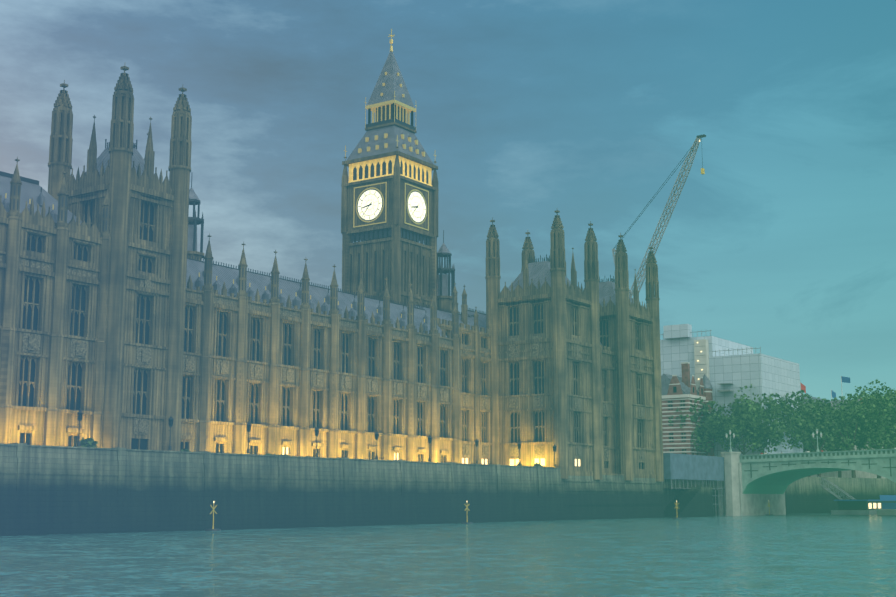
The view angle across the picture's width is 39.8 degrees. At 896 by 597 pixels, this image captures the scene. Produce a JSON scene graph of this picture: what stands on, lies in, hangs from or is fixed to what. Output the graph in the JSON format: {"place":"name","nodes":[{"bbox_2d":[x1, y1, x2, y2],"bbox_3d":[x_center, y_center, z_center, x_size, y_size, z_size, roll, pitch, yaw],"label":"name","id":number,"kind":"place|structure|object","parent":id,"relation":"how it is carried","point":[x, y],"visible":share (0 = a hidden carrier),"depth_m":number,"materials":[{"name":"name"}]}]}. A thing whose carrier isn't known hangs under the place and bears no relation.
{"place":"outdoors","nodes":[
{"label":"outdoors","id":0,"kind":"place"},
{"bbox_2d":[0,513,895,596],"bbox_3d":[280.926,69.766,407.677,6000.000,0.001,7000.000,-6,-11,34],"label":"river","id":1,"kind":"structure","parent":0,"point":[813,555],"depth_m":72.49,"materials":[{"name":"liquid"}]},
{"bbox_2d":[205,501,220,530],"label":"navigation marker","id":2,"kind":"object","parent":1,"relation":"in","point":[213,511],"depth_m":140.90,"materials":[{"name":"metal"}]},
{"bbox_2d":[461,501,472,523],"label":"navigation marker","id":3,"kind":"object","parent":1,"relation":"in","point":[467,522],"depth_m":181.83,"materials":[{"name":"metal"}]},
{"bbox_2d":[662,453,725,515],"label":"embankment scaffolding","id":4,"kind":"object","parent":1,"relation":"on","point":[682,467],"depth_m":259.58,"materials":[{"name":"metal"},{"name":"netting"}]},
{"bbox_2d":[717,449,895,515],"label":"bridge","id":5,"kind":"structure","parent":1,"relation":"in","point":[754,484],"depth_m":271.74,"materials":[{"name":"painted iron"},{"name":"stone"},{"name":"paving"}]},
{"bbox_2d":[725,430,734,451],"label":"bridge lamp","id":6,"kind":"object","parent":5,"relation":"on","point":[726,435],"depth_m":275.18,"materials":[{"name":"metal"}]},
{"bbox_2d":[812,429,821,451],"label":"bridge lamp","id":7,"kind":"object","parent":5,"relation":"on","point":[817,438],"depth_m":264.87,"materials":[{"name":"metal"}]},
{"bbox_2d":[818,476,895,514],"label":"boat pier","id":8,"kind":"structure","parent":1,"relation":"on","point":[885,505],"depth_m":295.33,"materials":[{"name":"metal"}]},
{"bbox_2d":[0,443,895,535],"bbox_3d":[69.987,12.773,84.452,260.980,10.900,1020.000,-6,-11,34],"label":"river wall","id":9,"kind":"structure","parent":0,"point":[50,490],"depth_m":158.51,"materials":[{"name":"stone"}]},
{"bbox_2d":[76,408,82,445],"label":"terrace lamp","id":10,"kind":"object","parent":9,"relation":"on","point":[79,415],"depth_m":130.84,"materials":[{"name":"metal"}]},
{"bbox_2d":[78,437,97,447],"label":"terrace shrub","id":11,"kind":"object","parent":9,"relation":"on","point":[89,442],"depth_m":133.43,"materials":[{"name":"plant"}]},
{"bbox_2d":[168,416,173,449],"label":"terrace lamp","id":12,"kind":"object","parent":9,"relation":"on","point":[170,421],"depth_m":141.37,"materials":[{"name":"metal"}]},
{"bbox_2d":[247,422,250,452],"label":"terrace lamp","id":13,"kind":"object","parent":9,"relation":"on","point":[248,430],"depth_m":151.90,"materials":[{"name":"metal"}]},
{"bbox_2d":[315,427,318,455],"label":"terrace lamp","id":14,"kind":"object","parent":9,"relation":"on","point":[316,434],"depth_m":162.44,"materials":[{"name":"metal"}]},
{"bbox_2d":[375,432,378,458],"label":"terrace lamp","id":15,"kind":"object","parent":9,"relation":"on","point":[376,439],"depth_m":172.97,"materials":[{"name":"metal"}]},
{"bbox_2d":[428,435,431,460],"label":"terrace lamp","id":16,"kind":"object","parent":9,"relation":"on","point":[429,441],"depth_m":183.50,"materials":[{"name":"metal"}]},
{"bbox_2d":[475,439,478,462],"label":"terrace lamp","id":17,"kind":"object","parent":9,"relation":"on","point":[477,442],"depth_m":194.05,"materials":[{"name":"metal"}]},
{"bbox_2d":[517,442,520,464],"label":"terrace lamp","id":18,"kind":"object","parent":9,"relation":"on","point":[519,445],"depth_m":204.56,"materials":[{"name":"metal"}]},
{"bbox_2d":[553,443,555,466],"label":"terrace lamp","id":19,"kind":"object","parent":9,"relation":"on","point":[554,447],"depth_m":214.29,"materials":[{"name":"metal"}]},
{"bbox_2d":[0,0,895,400],"label":"sky","id":20,"kind":"structure","parent":0,"point":[784,246],"materials":[{"name":"blue"}]},
{"bbox_2d":[467,308,485,328],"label":"roof","id":21,"kind":"structure","parent":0,"point":[482,319],"depth_m":232.81,"materials":[{"name":"metal"}]},
{"label":"ground","id":22,"kind":"structure","parent":0,"visible":0},
{"bbox_2d":[0,157,110,447],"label":"palace central block","id":23,"kind":"structure","parent":22,"relation":"on","point":[54,264],"depth_m":139.47,"materials":[{"name":"stone"}]},
{"bbox_2d":[48,66,191,450],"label":"tower","id":24,"kind":"structure","parent":22,"relation":"on","point":[145,322],"depth_m":151.07,"materials":[{"name":"stone"}]},
{"bbox_2d":[180,233,491,464],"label":"palace facade","id":25,"kind":"structure","parent":22,"relation":"on","point":[283,366],"depth_m":180.52,"materials":[{"name":"beige stone"}]},
{"bbox_2d":[341,29,438,307],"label":"clock tower","id":26,"kind":"structure","parent":22,"relation":"on","point":[389,206],"depth_m":260.99,"materials":[{"name":"stone"}]},
{"bbox_2d":[485,210,602,479],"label":"pavilion tower","id":27,"kind":"structure","parent":22,"relation":"on","point":[542,321],"depth_m":223.49,"materials":[{"name":"stone"}]},
{"bbox_2d":[600,342,615,473],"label":"wall","id":28,"kind":"structure","parent":22,"relation":"on","point":[607,411],"depth_m":237.80,"materials":[{"name":"stone"}]},
{"bbox_2d":[565,233,663,481],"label":"pavilion tower","id":29,"kind":"structure","parent":22,"relation":"on","point":[629,331],"depth_m":244.18,"materials":[{"name":"stone"}]},
{"bbox_2d":[612,134,705,300],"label":"tower crane","id":30,"kind":"object","parent":22,"relation":"on","point":[693,150],"depth_m":363.66,"materials":[{"name":"metal"}]},
{"bbox_2d":[661,362,714,455],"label":"striped brick building","id":31,"kind":"structure","parent":22,"relation":"on","point":[682,391],"depth_m":315.13,"materials":[{"name":"stone"}]},
{"bbox_2d":[668,397,739,452],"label":"plane tree","id":32,"kind":"object","parent":22,"relation":"on","point":[706,413],"depth_m":314.32,"materials":[{"name":"plant"}]},
{"bbox_2d":[660,324,802,456],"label":"office building","id":33,"kind":"structure","parent":22,"relation":"on","point":[728,368],"depth_m":324.48,"materials":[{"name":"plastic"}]},
{"bbox_2d":[704,398,785,454],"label":"plane tree","id":34,"kind":"object","parent":22,"relation":"on","point":[755,413],"depth_m":304.85,"materials":[{"name":"plant"}]},
{"bbox_2d":[721,384,801,449],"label":"plane tree","id":35,"kind":"object","parent":22,"relation":"on","point":[780,407],"depth_m":317.37,"materials":[{"name":"plant"}]},
{"bbox_2d":[781,390,819,448],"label":"plane tree","id":36,"kind":"object","parent":22,"relation":"on","point":[804,426],"depth_m":327.27,"materials":[{"name":"plant"}]},
{"bbox_2d":[796,394,853,476],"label":"plane tree","id":37,"kind":"object","parent":22,"relation":"on","point":[825,421],"depth_m":338.00,"materials":[{"name":"plant"}]},
{"bbox_2d":[802,394,849,476],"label":"plane tree","id":38,"kind":"object","parent":22,"relation":"on","point":[830,411],"depth_m":349.18,"materials":[{"name":"plant"}]},
{"bbox_2d":[802,410,872,477],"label":"plane tree","id":39,"kind":"object","parent":22,"relation":"on","point":[855,443],"depth_m":358.22,"materials":[{"name":"plant"}]},
{"bbox_2d":[800,376,894,477],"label":"whitehall buildings","id":40,"kind":"structure","parent":22,"relation":"on","point":[848,474],"depth_m":403.54,"materials":[{"name":"stone"}]},
{"bbox_2d":[812,392,893,477],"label":"plane tree","id":41,"kind":"object","parent":22,"relation":"on","point":[845,409],"depth_m":350.21,"materials":[{"name":"plant"}]},
{"bbox_2d":[847,380,895,477],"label":"plane tree","id":42,"kind":"object","parent":22,"relation":"on","point":[888,394],"depth_m":367.38,"materials":[{"name":"plant"}]},
{"bbox_2d":[855,391,895,449],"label":"plane tree","id":43,"kind":"object","parent":22,"relation":"on","point":[893,444],"depth_m":357.80,"materials":[{"name":"plant"}]},
{"bbox_2d":[872,421,895,448],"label":"plane tree","id":44,"kind":"object","parent":22,"relation":"on","point":[889,437],"depth_m":380.93,"materials":[{"name":"plant"}]},
{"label":"palace ranges","id":45,"kind":"structure","parent":0,"visible":0},
{"bbox_2d":[187,177,204,260],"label":"vent tower","id":46,"kind":"structure","parent":45,"relation":"on","point":[194,221],"depth_m":221.45,"materials":[{"name":"stone"}]},
{"bbox_2d":[437,230,454,311],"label":"vent tower","id":47,"kind":"structure","parent":45,"relation":"on","point":[444,299],"depth_m":269.60,"materials":[{"name":"stone"}]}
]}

